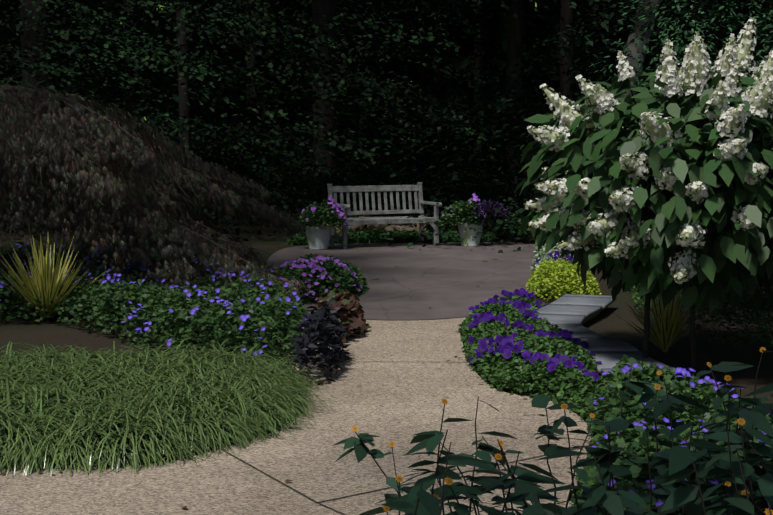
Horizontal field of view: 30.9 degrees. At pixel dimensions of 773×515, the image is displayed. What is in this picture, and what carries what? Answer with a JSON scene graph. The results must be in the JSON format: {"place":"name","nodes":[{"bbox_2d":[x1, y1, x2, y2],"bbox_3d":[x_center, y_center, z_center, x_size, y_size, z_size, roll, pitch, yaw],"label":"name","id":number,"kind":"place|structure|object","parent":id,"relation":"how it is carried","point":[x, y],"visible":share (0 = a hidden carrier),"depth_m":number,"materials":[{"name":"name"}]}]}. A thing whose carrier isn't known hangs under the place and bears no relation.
{"place":"outdoors","nodes":[
{"label":"outdoors","id":0,"kind":"place"},
{"bbox_2d":[0,174,772,499],"bbox_3d":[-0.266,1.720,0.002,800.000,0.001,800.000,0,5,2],"label":"ground","id":1,"kind":"structure","parent":0,"point":[20,334],"depth_m":12.07,"materials":[{"name":"soil"}]},
{"bbox_2d":[0,232,104,320],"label":"yucca","id":2,"kind":"object","parent":1,"relation":"on","point":[48,279],"visible":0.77,"depth_m":12.79,"materials":[{"name":"green plant"}]},
{"bbox_2d":[0,82,310,300],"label":"japanese maple","id":3,"kind":"object","parent":1,"relation":"on","point":[27,142],"depth_m":13.83,"materials":[{"name":"brown plant"}]},
{"bbox_2d":[0,242,310,366],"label":"geranium bed","id":4,"kind":"object","parent":1,"relation":"on","point":[158,300],"depth_m":12.14,"materials":[{"name":"green plant"}]},
{"bbox_2d":[0,336,340,477],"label":"liriope grass","id":5,"kind":"structure","parent":1,"relation":"on","point":[84,411],"depth_m":8.04,"materials":[{"name":"green plant"}]},
{"bbox_2d":[0,0,503,228],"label":"tree","id":6,"kind":"object","parent":1,"relation":"on","point":[147,49],"depth_m":24.07,"materials":[{"name":"green plant"}]},
{"bbox_2d":[0,158,543,250],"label":"shrub","id":7,"kind":"object","parent":1,"relation":"on","point":[478,184],"visible":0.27,"depth_m":24.94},
{"bbox_2d":[0,317,593,514],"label":"concrete path","id":8,"kind":"structure","parent":1,"relation":"on","point":[403,390],"depth_m":7.47,"materials":[{"name":"beige concrete"}]},
{"bbox_2d":[216,446,316,502],"bbox_3d":[-0.707,1.066,7.199,0.012,0.001,1.682,-3,6,-27],"label":"path joint","id":9,"kind":"object","parent":8,"relation":"on","point":[269,476],"visible":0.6,"depth_m":6.95,"materials":[{"name":"grey concrete"}]},
{"bbox_2d":[1,245,588,508],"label":"fallen leaves","id":10,"kind":"object","parent":8,"relation":"on","point":[3,473],"visible":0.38,"depth_m":8.72,"materials":[{"name":"brown plant"}]},
{"bbox_2d":[318,502,345,514],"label":"path joint","id":11,"kind":"object","parent":8,"relation":"on","point":[331,508],"visible":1,"depth_m":6.35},
{"bbox_2d":[343,361,385,361],"bbox_3d":[-0.068,0.780,10.475,1.371,0.001,0.010,0,5,2],"label":"path joint","id":12,"kind":"object","parent":8,"relation":"on","point":[364,361],"visible":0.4,"depth_m":10.48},
{"bbox_2d":[317,447,580,502],"bbox_3d":[0.421,1.078,7.067,1.924,0.001,0.012,-4,6,-39],"label":"path joint","id":13,"kind":"object","parent":8,"relation":"on","point":[414,482],"visible":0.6,"depth_m":6.76,"materials":[{"name":"grey concrete"}]},
{"bbox_2d":[283,300,350,385],"bbox_3d":[-0.498,0.603,10.224,0.497,0.533,1.652,0,5,2],"label":"dark foliage","id":14,"kind":"object","parent":1,"relation":"on","point":[317,323],"visible":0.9,"depth_m":9.89,"materials":[{"name":"black plant"}]},
{"bbox_2d":[274,253,369,304],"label":"impatiens","id":15,"kind":"object","parent":1,"relation":"on","point":[343,278],"depth_m":14.68,"materials":[{"name":"purple plant"}]},
{"bbox_2d":[307,290,371,342],"bbox_3d":[-0.417,0.496,12.109,0.586,0.430,1.695,0,5,2],"label":"heuchera","id":16,"kind":"object","parent":1,"relation":"on","point":[352,315],"visible":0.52,"depth_m":11.89,"materials":[{"name":"brown plant"}]},
{"bbox_2d":[0,0,772,221],"bbox_3d":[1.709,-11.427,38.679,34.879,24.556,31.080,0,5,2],"label":"woods","id":17,"kind":"object","parent":1,"relation":"on","point":[170,33],"depth_m":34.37,"materials":[{"name":"green plant"}]},
{"bbox_2d":[285,228,503,245],"bbox_3d":[0.152,-0.330,22.562,3.586,0.243,1.412,0,5,-5],"label":"groundcover","id":18,"kind":"object","parent":1,"relation":"on","point":[378,236],"visible":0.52,"depth_m":22.09,"materials":[{"name":"green plant"}]},
{"bbox_2d":[267,241,537,319],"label":"stamped patio","id":19,"kind":"structure","parent":1,"relation":"on","point":[414,284],"depth_m":17.12,"materials":[{"name":"concrete"}]},
{"bbox_2d":[305,225,331,249],"bbox_3d":[-1.012,-0.296,20.772,0.404,0.345,0.404,0,5,2],"label":"planter","id":20,"kind":"object","parent":19,"relation":"on","point":[320,238],"visible":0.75,"depth_m":20.64,"materials":[{"name":"metal"}]},
{"bbox_2d":[296,196,347,230],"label":"potted flowers","id":21,"kind":"object","parent":20,"relation":"in","point":[321,213],"depth_m":20.60,"materials":[{"name":"plant"}]},
{"bbox_2d":[327,182,441,248],"bbox_3d":[-0.031,-0.652,21.345,1.605,0.954,0.726,-2,6,-25],"label":"bench","id":22,"kind":"object","parent":19,"relation":"on","point":[378,189],"visible":0.9,"depth_m":21.46,"materials":[{"name":"grey wood"}]},
{"bbox_2d":[457,222,483,245],"bbox_3d":[1.287,-0.353,21.419,0.404,0.345,0.404,0,5,2],"label":"planter","id":23,"kind":"object","parent":19,"relation":"on","point":[473,241],"visible":0.85,"depth_m":21.29,"materials":[{"name":"metal"}]},
{"bbox_2d":[439,193,489,226],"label":"potted flowers","id":24,"kind":"object","parent":23,"relation":"in","point":[459,212],"depth_m":21.24,"materials":[{"name":"green plant"}]},
{"bbox_2d":[463,227,473,245],"bbox_3d":[1.245,-0.318,21.255,0.169,0.344,0.064,2,5,24],"label":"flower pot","id":25,"kind":"object","parent":23,"relation":"in","point":[466,236],"visible":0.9,"depth_m":21.27,"materials":[{"name":"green plant"}]},
{"bbox_2d":[466,199,510,217],"bbox_3d":[1.552,-0.748,21.357,0.724,0.300,0.617,0,5,2],"label":"purple foliage plant","id":26,"kind":"object","parent":23,"relation":"in","point":[486,205],"visible":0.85,"depth_m":21.23,"materials":[{"name":"purple plant"}]},
{"bbox_2d":[334,209,545,242],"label":"ground cover plants","id":27,"kind":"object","parent":1,"relation":"on","point":[392,227],"depth_m":23.18,"materials":[{"name":"plant"}]},
{"bbox_2d":[514,176,536,233],"bbox_3d":[2.636,-0.951,24.791,0.056,1.000,1.308,4,6,38],"label":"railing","id":28,"kind":"object","parent":1,"relation":"on","point":[516,179],"visible":0.21,"depth_m":24.31,"materials":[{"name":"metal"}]},
{"bbox_2d":[489,203,567,243],"bbox_3d":[2.996,-0.749,25.250,2.203,0.575,7.600,1,5,10],"label":"shrub","id":29,"kind":"object","parent":1,"relation":"on","point":[512,220],"visible":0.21,"depth_m":22.00,"materials":[{"name":"green plant"}]},
{"bbox_2d":[457,288,603,419],"bbox_3d":[1.090,0.617,11.226,1.019,0.313,5.838,0,5,2],"label":"petunia bed","id":30,"kind":"object","parent":1,"relation":"on","point":[576,379],"depth_m":9.96,"materials":[{"name":"green plant"}]},
{"bbox_2d":[332,347,772,514],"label":"plant","id":31,"kind":"object","parent":1,"relation":"on","point":[676,460],"depth_m":4.67,"materials":[{"name":"green plant"}]},
{"bbox_2d":[529,242,580,270],"bbox_3d":[2.126,0.003,17.264,0.693,0.502,2.023,0,5,2],"label":"variegated plant","id":32,"kind":"object","parent":1,"relation":"on","point":[541,254],"depth_m":16.90,"materials":[{"name":"plant"}]},
{"bbox_2d":[526,257,601,300],"bbox_3d":[1.916,0.213,15.176,0.802,0.376,1.996,0,5,2],"label":"shrub","id":33,"kind":"object","parent":1,"relation":"on","point":[556,275],"visible":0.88,"depth_m":14.68,"materials":[{"name":"green plant"}]},
{"bbox_2d":[380,0,772,252],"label":"dark trees","id":34,"kind":"object","parent":1,"relation":"on","point":[578,37],"depth_m":23.13,"materials":[{"name":"green plant"}]},
{"bbox_2d":[554,308,605,352],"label":"wall","id":35,"kind":"structure","parent":1,"relation":"on","point":[589,318],"depth_m":13.04,"materials":[{"name":"black stone"}]},
{"bbox_2d":[535,294,690,377],"bbox_3d":[1.713,0.673,10.690,1.210,0.039,6.661,0,5,2],"label":"bluestone wall cap","id":36,"kind":"object","parent":35,"relation":"on","point":[571,312],"depth_m":11.61,"materials":[{"name":"grey stone"}]},
{"bbox_2d":[618,0,659,102],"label":"tree trunk","id":37,"kind":"object","parent":1,"relation":"on","point":[633,49],"visible":0.06,"depth_m":23.36,"materials":[{"name":"grey plant"}]},
{"bbox_2d":[513,49,772,375],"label":"hydrangea","id":38,"kind":"object","parent":1,"relation":"on","point":[729,257],"depth_m":9.44,"materials":[{"name":"green plant"}]},
{"bbox_2d":[524,17,772,283],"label":"hydrangea blossoms","id":39,"kind":"object","parent":38,"relation":"on","point":[758,97],"visible":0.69,"depth_m":9.38,"materials":[{"name":"white plant"}]},
{"bbox_2d":[614,291,709,351],"bbox_3d":[2.110,0.432,11.092,0.798,0.632,0.717,-3,6,-32],"label":"yucca","id":40,"kind":"object","parent":1,"relation":"on","point":[665,326],"visible":0.79,"depth_m":10.96,"materials":[{"name":"green plant"}]},
{"bbox_2d":[570,354,772,514],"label":"geranium bed","id":41,"kind":"object","parent":1,"relation":"on","point":[634,442],"depth_m":7.15,"materials":[{"name":"green plant"}]},
{"bbox_2d":[630,272,772,354],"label":"plants","id":42,"kind":"object","parent":1,"relation":"on","point":[748,304],"visible":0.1,"depth_m":10.83,"materials":[{"name":"green plant"}]}
]}

